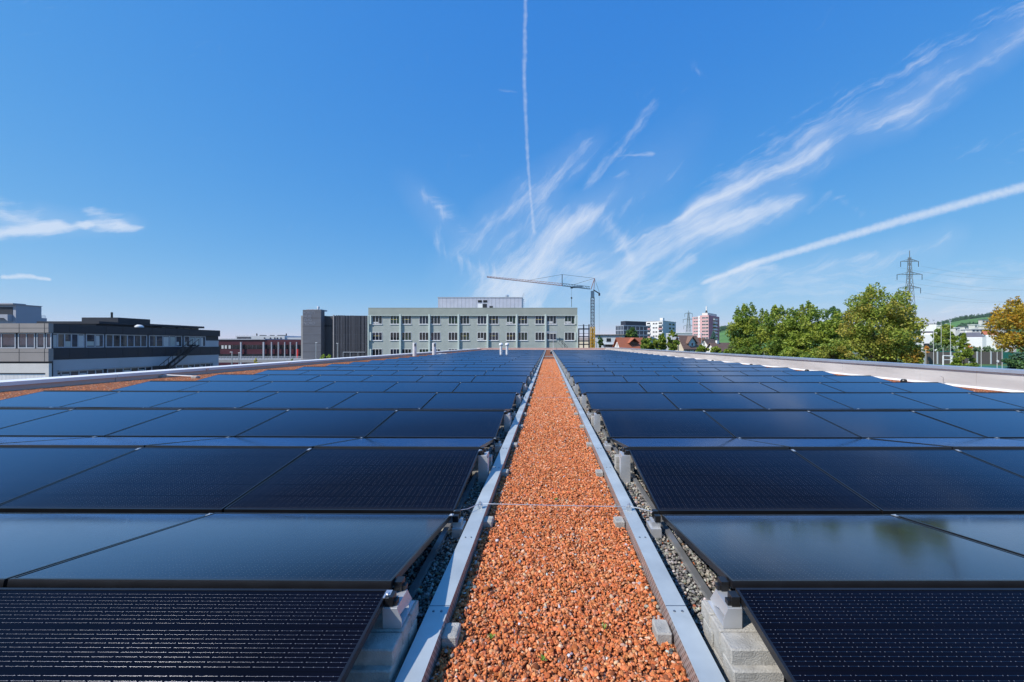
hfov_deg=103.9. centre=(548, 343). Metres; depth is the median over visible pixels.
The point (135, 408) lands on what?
solar panel
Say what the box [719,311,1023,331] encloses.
forest
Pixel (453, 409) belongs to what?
solar panel
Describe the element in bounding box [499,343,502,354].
globe vent
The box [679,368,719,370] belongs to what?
solar panel
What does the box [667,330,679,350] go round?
garden tree
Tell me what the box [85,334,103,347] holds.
window
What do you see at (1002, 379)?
parapet
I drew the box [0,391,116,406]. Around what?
solar panel
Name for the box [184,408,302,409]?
solar panel
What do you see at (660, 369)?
solar panel
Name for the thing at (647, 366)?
solar panel
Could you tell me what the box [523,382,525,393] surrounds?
ridge support
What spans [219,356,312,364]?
elevated deck
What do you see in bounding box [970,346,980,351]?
hedge shrub
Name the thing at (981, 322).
white house
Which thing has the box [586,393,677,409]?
solar panel
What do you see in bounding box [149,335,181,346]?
window
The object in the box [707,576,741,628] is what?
ridge support
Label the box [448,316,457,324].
window
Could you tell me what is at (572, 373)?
solar panel
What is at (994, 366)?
court
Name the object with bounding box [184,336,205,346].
window
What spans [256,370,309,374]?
solar panel
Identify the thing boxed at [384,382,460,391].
solar panel
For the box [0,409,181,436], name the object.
solar panel
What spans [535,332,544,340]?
window
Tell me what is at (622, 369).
solar panel
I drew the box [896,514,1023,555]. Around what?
solar panel
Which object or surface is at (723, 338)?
hill
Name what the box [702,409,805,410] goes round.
solar panel
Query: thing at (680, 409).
solar panel
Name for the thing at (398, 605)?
ridge support
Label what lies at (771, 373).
solar panel
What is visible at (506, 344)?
globe vent
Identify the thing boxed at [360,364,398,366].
solar panel
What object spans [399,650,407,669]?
ballast paver
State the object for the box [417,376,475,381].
solar panel
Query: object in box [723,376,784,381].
solar panel
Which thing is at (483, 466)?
ridge support
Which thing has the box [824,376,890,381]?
solar panel
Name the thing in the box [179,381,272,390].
solar panel
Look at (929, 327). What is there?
white block
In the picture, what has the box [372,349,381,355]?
window
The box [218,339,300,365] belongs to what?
red block
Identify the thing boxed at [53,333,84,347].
window
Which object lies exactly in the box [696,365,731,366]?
solar panel
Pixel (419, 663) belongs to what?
gravel stop rail
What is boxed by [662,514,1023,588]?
solar panel
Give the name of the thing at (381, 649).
ballast paver
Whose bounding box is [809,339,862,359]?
shrub
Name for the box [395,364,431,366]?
solar panel
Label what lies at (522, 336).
window
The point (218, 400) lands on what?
solar panel
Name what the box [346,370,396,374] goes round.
solar panel
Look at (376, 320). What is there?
window
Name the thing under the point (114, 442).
solar panel
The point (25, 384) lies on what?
parapet
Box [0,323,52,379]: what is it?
office wing
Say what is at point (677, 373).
solar panel
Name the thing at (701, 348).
garden shrub
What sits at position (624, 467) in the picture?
ridge support
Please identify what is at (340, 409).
solar panel
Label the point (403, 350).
window
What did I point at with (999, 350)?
hedge shrub
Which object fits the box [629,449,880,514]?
solar panel
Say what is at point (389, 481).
solar panel
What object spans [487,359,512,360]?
solar panel
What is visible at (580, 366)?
solar panel
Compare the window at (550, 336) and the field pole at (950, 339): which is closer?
the window at (550, 336)
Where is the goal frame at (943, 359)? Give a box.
[942,355,958,364]
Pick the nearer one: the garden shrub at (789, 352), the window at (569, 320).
the garden shrub at (789, 352)
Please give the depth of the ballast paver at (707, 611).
1.83 m
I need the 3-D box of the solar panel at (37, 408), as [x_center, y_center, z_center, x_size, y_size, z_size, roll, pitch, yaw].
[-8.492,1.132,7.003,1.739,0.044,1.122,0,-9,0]
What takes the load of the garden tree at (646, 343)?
on the yard
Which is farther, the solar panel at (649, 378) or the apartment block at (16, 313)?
the apartment block at (16, 313)
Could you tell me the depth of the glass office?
270.62 m
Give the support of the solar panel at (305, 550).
on the ridge support at (398, 605)
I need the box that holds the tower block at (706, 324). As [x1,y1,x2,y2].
[692,306,718,339]
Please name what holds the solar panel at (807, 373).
on the gravel bed
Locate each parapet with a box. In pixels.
[0,349,479,391]
[480,348,604,349]
[605,347,1023,391]
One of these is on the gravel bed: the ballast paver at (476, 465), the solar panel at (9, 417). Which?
the solar panel at (9, 417)
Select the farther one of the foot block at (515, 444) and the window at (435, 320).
the window at (435, 320)
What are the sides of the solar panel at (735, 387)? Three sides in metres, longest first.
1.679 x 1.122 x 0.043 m
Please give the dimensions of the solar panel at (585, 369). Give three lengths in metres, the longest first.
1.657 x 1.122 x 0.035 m
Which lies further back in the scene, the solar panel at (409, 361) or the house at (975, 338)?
the house at (975, 338)
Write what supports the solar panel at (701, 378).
on the gravel bed
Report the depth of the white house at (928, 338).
188.05 m
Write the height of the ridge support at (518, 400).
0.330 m
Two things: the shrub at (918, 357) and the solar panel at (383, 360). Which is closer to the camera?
the solar panel at (383, 360)
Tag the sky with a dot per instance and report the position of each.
(234, 168)
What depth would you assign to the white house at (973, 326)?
600.49 m
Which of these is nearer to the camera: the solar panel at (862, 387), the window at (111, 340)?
the solar panel at (862, 387)
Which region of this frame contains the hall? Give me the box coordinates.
[666,333,691,349]
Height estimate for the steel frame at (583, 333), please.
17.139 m
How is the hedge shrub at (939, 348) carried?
on the terrace
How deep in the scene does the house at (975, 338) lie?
142.63 m
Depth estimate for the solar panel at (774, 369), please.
17.69 m
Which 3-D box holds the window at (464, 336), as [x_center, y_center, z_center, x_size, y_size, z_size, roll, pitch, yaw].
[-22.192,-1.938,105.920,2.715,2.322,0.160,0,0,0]
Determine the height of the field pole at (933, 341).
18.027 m
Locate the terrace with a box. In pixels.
[858,360,1009,366]
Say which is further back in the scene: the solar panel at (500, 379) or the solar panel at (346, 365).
the solar panel at (346, 365)
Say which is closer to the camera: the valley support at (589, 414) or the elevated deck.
the valley support at (589, 414)
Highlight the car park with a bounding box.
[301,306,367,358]
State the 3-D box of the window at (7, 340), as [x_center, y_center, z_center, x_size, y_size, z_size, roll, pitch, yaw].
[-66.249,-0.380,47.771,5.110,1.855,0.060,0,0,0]
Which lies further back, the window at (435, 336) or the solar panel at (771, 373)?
the window at (435, 336)
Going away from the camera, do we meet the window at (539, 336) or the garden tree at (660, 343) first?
the garden tree at (660, 343)
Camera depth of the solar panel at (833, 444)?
4.39 m
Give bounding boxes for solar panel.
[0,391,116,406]
[0,407,143,408]
[0,409,72,428]
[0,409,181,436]
[0,436,97,442]
[0,436,228,447]
[0,447,139,504]
[0,447,311,512]
[0,513,211,586]
[0,588,392,681]
[7,513,453,588]
[61,392,197,407]
[76,407,235,409]
[105,409,287,436]
[110,381,209,390]
[145,437,362,449]
[150,392,277,407]
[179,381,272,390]
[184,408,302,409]
[196,375,267,380]
[224,448,481,513]
[236,410,397,437]
[241,392,357,407]
[248,382,334,390]
[252,375,319,380]
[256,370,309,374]
[291,408,419,409]
[295,367,339,369]
[299,370,354,374]
[308,375,372,380]
[314,438,495,448]
[317,382,397,391]
[327,364,364,366]
[332,392,436,408]
[335,367,378,369]
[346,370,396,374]
[350,362,382,363]
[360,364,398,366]
[363,375,422,381]
[366,411,505,437]
[369,360,398,361]
[375,367,417,369]
[381,362,413,363]
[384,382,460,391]
[392,371,441,374]
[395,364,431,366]
[397,360,424,361]
[398,409,510,410]
[412,362,444,363]
[414,367,455,369]
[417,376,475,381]
[422,393,516,409]
[430,365,465,366]
[438,371,485,374]
[443,362,474,363]
[453,382,522,393]
[454,367,493,370]
[462,359,487,360]
[465,365,500,366]
[472,376,526,383]
[474,362,504,363]
[484,371,530,376]
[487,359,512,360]
[493,367,532,370]
[500,365,534,367]
[505,363,535,364]
[513,359,537,360]
[563,363,592,364]
[564,365,597,367]
[567,368,604,371]
[569,371,613,376]
[573,376,626,383]
[578,383,645,394]
[585,359,609,360]
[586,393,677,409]
[592,363,622,364]
[592,408,701,410]
[597,365,630,366]
[600,411,734,438]
[604,368,642,370]
[609,359,633,360]
[611,437,788,449]
[612,371,657,374]
[622,363,652,364]
[623,376,679,381]
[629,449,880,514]
[630,365,664,366]
[638,383,711,391]
[641,368,681,370]
[652,363,682,364]
[654,371,701,374]
[659,359,683,360]
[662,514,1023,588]
[663,365,697,366]
[663,393,764,408]
[673,376,732,381]
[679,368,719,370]
[681,363,712,364]
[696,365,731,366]
[697,371,745,374]
[699,383,776,391]
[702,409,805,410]
[705,411,860,437]
[711,363,742,364]
[716,368,757,370]
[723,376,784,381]
[729,365,764,366]
[735,588,1023,681]
[739,371,789,375]
[740,393,852,408]
[741,438,950,449]
[753,368,795,370]
[760,383,842,391]
[773,376,838,381]
[782,371,834,374]
[794,449,1023,514]
[806,408,909,410]
[810,411,986,437]
[817,393,939,408]
[821,383,908,391]
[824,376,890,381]
[870,437,1023,449]
[882,383,974,391]
[894,393,1023,408]
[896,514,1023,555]
[909,409,1012,410]
[914,411,1023,437]
[958,449,1023,476]
[971,393,1023,406]
[1001,438,1023,439]
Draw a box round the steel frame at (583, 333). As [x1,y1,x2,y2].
[578,324,589,347]
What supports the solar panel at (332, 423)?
on the gravel bed
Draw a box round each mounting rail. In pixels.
[408,392,521,599]
[579,392,711,599]
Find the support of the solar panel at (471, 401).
on the gravel bed
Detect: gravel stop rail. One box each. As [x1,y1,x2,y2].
[395,350,545,681]
[551,350,725,681]
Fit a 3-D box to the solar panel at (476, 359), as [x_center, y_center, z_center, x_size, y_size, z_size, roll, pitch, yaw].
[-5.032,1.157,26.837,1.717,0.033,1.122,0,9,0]
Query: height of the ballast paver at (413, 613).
0.062 m
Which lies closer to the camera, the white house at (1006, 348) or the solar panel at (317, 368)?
the solar panel at (317, 368)
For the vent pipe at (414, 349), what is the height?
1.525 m
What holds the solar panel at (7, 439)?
on the gravel bed
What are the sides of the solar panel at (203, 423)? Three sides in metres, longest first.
1.739 x 1.122 x 0.043 m
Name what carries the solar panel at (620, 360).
on the gravel bed
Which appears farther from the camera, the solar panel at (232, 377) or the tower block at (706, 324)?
the tower block at (706, 324)
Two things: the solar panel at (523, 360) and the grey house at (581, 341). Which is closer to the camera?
the solar panel at (523, 360)
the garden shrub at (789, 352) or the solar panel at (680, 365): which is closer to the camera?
the solar panel at (680, 365)
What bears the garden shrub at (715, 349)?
on the yard
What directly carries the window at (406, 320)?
in the office building at (454, 323)
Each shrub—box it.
[597,335,603,347]
[695,345,709,351]
[710,346,720,352]
[723,348,734,353]
[736,344,769,354]
[777,346,815,357]
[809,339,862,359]
[872,340,924,363]
[929,341,937,351]
[934,342,945,351]
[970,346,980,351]
[978,346,989,351]
[992,347,1004,351]
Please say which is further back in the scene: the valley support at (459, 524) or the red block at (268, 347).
the red block at (268, 347)
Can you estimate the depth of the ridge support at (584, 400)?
8.68 m
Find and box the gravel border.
[0,350,1004,399]
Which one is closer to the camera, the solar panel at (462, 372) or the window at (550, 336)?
the solar panel at (462, 372)
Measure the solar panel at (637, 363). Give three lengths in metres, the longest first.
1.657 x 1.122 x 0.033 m
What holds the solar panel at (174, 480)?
on the gravel bed
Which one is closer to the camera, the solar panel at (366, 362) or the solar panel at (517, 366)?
the solar panel at (517, 366)
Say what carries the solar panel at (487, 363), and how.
on the gravel bed
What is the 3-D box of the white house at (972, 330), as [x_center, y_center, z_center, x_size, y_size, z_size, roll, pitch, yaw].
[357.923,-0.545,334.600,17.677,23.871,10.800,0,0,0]
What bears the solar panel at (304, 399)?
on the gravel bed
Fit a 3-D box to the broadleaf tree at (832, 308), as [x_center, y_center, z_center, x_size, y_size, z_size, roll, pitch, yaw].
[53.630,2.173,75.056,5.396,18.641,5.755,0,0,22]
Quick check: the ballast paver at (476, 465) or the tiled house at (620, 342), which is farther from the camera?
the tiled house at (620, 342)
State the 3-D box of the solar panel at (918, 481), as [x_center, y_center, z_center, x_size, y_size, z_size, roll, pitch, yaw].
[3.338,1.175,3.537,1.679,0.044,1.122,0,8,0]
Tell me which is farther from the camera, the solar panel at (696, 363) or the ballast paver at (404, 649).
the solar panel at (696, 363)
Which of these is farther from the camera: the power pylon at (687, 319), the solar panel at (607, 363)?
the power pylon at (687, 319)
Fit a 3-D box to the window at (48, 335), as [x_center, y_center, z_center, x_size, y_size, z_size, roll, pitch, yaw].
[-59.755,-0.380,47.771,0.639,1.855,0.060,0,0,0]
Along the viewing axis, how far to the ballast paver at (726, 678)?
1.63 m
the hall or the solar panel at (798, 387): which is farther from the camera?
the hall
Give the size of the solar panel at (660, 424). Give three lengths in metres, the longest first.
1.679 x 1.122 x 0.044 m
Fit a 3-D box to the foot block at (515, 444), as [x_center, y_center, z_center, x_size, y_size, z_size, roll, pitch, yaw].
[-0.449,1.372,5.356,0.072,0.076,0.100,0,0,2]
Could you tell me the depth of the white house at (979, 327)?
520.00 m
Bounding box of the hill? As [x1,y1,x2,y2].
[593,316,1023,352]
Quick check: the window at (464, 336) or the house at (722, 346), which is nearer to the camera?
the window at (464, 336)
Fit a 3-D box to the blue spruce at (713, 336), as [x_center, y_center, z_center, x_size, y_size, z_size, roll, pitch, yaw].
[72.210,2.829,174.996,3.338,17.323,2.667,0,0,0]
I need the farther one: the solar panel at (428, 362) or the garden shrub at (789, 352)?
the garden shrub at (789, 352)
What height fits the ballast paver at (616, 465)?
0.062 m
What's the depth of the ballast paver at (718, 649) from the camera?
1.71 m
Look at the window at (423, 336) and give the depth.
105.98 m
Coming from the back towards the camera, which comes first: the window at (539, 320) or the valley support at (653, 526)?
the window at (539, 320)
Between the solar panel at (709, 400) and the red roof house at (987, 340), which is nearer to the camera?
the solar panel at (709, 400)
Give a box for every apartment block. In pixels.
[0,303,46,322]
[646,318,675,349]
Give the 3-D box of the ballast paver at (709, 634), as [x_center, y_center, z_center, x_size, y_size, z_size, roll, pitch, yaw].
[0.822,1.307,1.817,0.200,0.062,0.100,0,0,0]
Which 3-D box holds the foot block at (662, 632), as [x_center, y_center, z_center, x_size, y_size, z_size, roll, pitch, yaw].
[0.537,1.372,1.889,0.072,0.076,0.100,0,0,1]
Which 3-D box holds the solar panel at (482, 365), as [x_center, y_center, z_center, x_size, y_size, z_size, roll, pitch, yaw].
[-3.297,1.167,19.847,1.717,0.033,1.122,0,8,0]
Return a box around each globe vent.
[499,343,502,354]
[505,343,508,354]
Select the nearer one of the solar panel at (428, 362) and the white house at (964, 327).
the solar panel at (428, 362)
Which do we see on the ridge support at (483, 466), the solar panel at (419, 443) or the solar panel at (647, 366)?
the solar panel at (419, 443)
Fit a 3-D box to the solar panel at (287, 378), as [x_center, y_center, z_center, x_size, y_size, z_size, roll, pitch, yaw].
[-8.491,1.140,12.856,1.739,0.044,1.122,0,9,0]
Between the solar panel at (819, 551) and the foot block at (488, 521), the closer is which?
the solar panel at (819, 551)
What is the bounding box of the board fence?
[923,351,1014,364]
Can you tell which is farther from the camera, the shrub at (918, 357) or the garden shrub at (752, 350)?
the garden shrub at (752, 350)
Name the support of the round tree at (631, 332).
on the yard
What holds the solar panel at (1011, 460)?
on the gravel bed
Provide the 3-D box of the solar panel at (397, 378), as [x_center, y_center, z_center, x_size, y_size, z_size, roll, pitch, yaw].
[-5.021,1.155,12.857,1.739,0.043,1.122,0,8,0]
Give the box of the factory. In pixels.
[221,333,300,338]
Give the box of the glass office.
[616,321,647,338]
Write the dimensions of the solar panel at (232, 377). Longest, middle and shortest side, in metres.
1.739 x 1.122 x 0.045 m
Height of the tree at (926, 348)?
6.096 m
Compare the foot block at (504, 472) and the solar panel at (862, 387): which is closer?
the foot block at (504, 472)
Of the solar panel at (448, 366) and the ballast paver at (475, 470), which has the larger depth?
the solar panel at (448, 366)
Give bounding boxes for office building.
[37,312,219,376]
[368,294,577,355]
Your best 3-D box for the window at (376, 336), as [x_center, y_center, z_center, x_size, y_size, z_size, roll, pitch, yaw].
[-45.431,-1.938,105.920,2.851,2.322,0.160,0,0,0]
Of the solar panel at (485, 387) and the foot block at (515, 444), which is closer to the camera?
the foot block at (515, 444)
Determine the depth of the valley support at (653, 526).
2.90 m
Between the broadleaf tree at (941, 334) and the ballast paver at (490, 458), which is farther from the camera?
the broadleaf tree at (941, 334)
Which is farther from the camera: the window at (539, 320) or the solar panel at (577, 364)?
the window at (539, 320)
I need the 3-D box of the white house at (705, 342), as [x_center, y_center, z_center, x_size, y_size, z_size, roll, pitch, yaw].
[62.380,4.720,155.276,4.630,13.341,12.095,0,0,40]
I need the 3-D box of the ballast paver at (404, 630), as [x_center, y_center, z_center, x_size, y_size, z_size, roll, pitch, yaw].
[-0.715,1.245,1.741,0.200,0.062,0.100,0,0,0]
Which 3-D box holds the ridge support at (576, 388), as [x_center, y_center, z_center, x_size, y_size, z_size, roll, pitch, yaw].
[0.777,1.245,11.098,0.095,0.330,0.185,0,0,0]
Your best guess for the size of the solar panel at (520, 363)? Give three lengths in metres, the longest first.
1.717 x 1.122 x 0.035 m
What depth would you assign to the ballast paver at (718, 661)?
1.70 m
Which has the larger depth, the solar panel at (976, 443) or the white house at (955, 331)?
the white house at (955, 331)
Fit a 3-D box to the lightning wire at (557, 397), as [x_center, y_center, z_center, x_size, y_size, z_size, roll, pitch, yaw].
[0.045,1.268,9.405,1.494,0.063,0.214,0,0,0]
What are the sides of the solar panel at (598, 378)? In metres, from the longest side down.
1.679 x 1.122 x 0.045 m
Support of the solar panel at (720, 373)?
on the gravel bed
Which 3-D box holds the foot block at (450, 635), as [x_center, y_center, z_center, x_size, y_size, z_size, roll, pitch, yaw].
[-0.454,1.372,1.867,0.072,0.076,0.100,0,0,-1]
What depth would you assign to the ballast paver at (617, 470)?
4.26 m
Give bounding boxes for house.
[579,337,591,347]
[595,334,624,347]
[613,337,642,348]
[675,335,700,351]
[700,339,714,346]
[705,340,734,352]
[915,331,935,351]
[949,327,960,348]
[958,326,968,332]
[958,329,990,332]
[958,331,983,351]
[969,324,980,328]
[978,319,988,324]
[978,325,1005,332]
[981,331,997,350]
[997,333,1015,351]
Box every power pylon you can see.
[683,311,691,332]
[897,251,921,332]
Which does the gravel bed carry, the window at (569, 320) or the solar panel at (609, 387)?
the solar panel at (609, 387)
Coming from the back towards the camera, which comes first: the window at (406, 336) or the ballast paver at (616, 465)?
the window at (406, 336)
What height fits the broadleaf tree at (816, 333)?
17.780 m
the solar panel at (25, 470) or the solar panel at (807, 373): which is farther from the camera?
the solar panel at (807, 373)
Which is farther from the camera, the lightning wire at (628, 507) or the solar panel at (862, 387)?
the solar panel at (862, 387)
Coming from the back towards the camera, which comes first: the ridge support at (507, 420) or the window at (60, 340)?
the window at (60, 340)
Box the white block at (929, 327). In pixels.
[914,324,936,350]
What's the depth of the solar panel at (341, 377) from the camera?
12.97 m
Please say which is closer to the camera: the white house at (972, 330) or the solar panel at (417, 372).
the solar panel at (417, 372)
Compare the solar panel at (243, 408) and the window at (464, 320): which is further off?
the window at (464, 320)
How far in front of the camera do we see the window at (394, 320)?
105.98 m
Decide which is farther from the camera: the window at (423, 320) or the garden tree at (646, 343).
the window at (423, 320)
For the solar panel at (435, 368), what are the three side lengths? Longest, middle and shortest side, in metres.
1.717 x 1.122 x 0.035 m
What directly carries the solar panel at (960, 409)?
on the gravel bed
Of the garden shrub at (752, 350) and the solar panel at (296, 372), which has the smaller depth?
the solar panel at (296, 372)
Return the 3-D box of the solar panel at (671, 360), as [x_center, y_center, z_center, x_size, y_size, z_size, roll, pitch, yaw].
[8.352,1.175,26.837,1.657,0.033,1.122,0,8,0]
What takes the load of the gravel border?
on the gravel bed
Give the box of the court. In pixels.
[978,366,1007,367]
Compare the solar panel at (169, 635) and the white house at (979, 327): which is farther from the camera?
the white house at (979, 327)
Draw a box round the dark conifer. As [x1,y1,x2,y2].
[1001,352,1023,368]
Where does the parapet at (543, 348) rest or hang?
on the roof
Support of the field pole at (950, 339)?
on the grass field
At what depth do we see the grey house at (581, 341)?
206.32 m
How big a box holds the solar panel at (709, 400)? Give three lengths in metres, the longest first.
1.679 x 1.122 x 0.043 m
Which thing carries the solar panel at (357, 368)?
on the gravel bed
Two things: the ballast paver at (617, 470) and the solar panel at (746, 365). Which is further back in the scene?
the solar panel at (746, 365)
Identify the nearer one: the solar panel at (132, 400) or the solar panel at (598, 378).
the solar panel at (132, 400)
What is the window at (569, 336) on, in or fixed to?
in the office building at (454, 323)
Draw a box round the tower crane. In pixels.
[487,274,599,347]
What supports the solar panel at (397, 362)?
on the gravel bed
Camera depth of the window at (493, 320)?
105.98 m
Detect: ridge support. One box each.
[383,576,414,628]
[478,447,488,483]
[504,410,510,431]
[516,393,520,407]
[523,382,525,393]
[575,382,577,394]
[582,393,585,407]
[594,410,599,432]
[619,447,629,483]
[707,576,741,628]
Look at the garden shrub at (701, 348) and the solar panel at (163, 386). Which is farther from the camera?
the garden shrub at (701, 348)
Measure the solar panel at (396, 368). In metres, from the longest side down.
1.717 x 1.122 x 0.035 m
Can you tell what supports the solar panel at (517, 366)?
on the gravel bed
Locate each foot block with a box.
[441,623,460,648]
[483,516,493,528]
[501,469,508,476]
[512,442,517,447]
[595,469,602,476]
[613,516,624,528]
[652,619,671,645]
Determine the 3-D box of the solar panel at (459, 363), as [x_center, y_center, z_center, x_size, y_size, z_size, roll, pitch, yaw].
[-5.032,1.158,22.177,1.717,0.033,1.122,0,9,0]
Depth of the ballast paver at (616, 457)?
4.26 m
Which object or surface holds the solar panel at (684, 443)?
on the ridge support at (624, 467)
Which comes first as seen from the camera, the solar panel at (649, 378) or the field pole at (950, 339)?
the solar panel at (649, 378)
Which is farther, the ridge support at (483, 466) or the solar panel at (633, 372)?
the solar panel at (633, 372)
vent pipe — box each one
[413,343,416,355]
[432,343,435,354]
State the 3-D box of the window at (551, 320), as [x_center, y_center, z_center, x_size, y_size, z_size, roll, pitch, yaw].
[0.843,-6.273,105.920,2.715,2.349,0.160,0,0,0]
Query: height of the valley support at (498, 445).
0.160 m
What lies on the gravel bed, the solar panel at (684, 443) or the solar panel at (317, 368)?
the solar panel at (317, 368)
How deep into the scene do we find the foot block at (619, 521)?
3.00 m
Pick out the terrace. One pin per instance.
(966, 365)
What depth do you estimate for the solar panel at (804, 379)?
12.91 m
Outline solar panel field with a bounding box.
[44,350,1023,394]
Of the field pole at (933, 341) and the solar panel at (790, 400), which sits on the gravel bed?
the solar panel at (790, 400)
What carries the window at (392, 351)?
in the office building at (454, 323)
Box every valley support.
[452,509,465,537]
[495,437,501,450]
[587,409,591,417]
[604,437,610,450]
[646,509,661,537]
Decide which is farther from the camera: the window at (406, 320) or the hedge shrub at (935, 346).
the hedge shrub at (935, 346)
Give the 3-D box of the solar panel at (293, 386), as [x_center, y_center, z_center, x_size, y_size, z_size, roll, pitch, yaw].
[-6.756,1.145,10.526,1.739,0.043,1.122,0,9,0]
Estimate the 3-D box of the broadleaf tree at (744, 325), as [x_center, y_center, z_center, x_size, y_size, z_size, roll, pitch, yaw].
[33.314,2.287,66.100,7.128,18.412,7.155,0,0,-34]
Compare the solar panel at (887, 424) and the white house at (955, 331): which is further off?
the white house at (955, 331)
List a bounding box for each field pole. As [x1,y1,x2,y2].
[932,320,934,364]
[949,320,951,362]
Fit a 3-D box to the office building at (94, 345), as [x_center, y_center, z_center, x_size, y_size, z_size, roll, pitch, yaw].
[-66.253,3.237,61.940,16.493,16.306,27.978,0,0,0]
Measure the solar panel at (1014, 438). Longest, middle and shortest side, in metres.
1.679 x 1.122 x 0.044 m
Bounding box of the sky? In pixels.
[0,0,1023,338]
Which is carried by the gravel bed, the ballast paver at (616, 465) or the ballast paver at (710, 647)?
the ballast paver at (710, 647)
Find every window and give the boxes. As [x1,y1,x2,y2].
[0,333,15,347]
[18,333,35,347]
[36,333,44,347]
[46,333,51,347]
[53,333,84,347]
[58,369,103,375]
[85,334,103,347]
[105,334,146,346]
[107,366,151,372]
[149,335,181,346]
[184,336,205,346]
[372,316,382,324]
[372,332,382,340]
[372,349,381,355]
[390,316,398,324]
[390,332,398,340]
[390,349,398,353]
[401,316,411,324]
[401,332,411,340]
[402,349,410,353]
[419,316,427,324]
[419,332,427,340]
[430,316,440,324]
[430,332,440,340]
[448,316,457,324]
[448,332,457,340]
[459,316,469,324]
[459,332,469,340]
[477,316,486,324]
[477,332,486,340]
[488,316,498,324]
[488,332,498,340]
[506,316,515,324]
[506,332,515,340]
[518,316,527,324]
[518,332,527,340]
[535,316,544,324]
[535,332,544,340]
[546,316,556,324]
[547,333,555,339]
[564,316,574,324]
[564,332,574,340]
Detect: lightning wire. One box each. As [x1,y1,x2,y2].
[455,501,651,511]
[521,396,579,398]
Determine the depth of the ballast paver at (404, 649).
1.70 m
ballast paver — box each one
[345,653,399,681]
[354,633,401,665]
[370,615,410,644]
[380,600,417,626]
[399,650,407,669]
[400,636,407,664]
[408,618,416,646]
[473,468,491,474]
[474,462,491,467]
[476,454,491,462]
[614,454,633,462]
[614,461,634,468]
[614,466,633,473]
[701,600,746,626]
[703,618,713,645]
[704,633,713,658]
[711,615,757,644]
[714,636,723,662]
[714,649,723,677]
[721,632,776,664]
[723,653,783,681]
[724,670,729,681]
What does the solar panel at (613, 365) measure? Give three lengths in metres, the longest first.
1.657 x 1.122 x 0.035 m
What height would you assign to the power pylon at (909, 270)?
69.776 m
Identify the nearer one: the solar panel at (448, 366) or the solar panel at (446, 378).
the solar panel at (446, 378)
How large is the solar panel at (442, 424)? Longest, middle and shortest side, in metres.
1.739 x 1.122 x 0.044 m
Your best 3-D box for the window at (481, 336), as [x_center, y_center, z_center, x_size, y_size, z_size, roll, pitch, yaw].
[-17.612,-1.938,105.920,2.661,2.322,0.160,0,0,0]
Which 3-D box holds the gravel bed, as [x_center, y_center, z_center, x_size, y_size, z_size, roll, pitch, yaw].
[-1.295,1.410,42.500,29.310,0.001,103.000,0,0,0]
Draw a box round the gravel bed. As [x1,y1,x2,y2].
[0,355,881,680]
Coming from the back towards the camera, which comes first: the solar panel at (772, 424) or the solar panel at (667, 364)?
the solar panel at (667, 364)
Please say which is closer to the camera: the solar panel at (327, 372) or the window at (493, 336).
the solar panel at (327, 372)
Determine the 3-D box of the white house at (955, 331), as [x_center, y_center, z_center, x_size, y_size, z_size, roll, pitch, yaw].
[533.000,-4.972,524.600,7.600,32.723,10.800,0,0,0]
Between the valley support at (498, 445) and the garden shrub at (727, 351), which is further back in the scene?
the garden shrub at (727, 351)
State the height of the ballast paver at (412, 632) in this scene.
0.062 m
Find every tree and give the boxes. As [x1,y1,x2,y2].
[625,327,638,337]
[640,337,654,349]
[653,333,666,349]
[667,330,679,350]
[725,302,770,354]
[757,304,809,355]
[785,300,842,356]
[822,306,846,357]
[835,282,929,362]
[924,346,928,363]
[930,324,959,349]
[981,296,1023,353]
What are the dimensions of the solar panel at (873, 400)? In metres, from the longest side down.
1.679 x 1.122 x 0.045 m
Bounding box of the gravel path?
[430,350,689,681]
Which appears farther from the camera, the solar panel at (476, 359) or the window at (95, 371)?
the window at (95, 371)
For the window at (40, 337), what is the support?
in the office wing
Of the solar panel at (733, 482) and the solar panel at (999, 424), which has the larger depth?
the solar panel at (999, 424)
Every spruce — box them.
[710,331,716,339]
[950,333,979,366]
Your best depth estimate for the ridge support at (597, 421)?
6.34 m
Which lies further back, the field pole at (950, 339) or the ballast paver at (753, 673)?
the field pole at (950, 339)
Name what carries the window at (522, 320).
in the office building at (454, 323)
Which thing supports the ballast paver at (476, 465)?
on the ballast paver at (475, 470)
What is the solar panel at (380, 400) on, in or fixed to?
on the gravel bed
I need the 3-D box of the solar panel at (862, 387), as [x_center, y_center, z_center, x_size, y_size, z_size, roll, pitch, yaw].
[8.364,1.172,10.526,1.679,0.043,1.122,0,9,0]
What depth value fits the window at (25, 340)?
47.77 m
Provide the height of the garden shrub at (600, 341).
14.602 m
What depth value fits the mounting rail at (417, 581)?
2.73 m

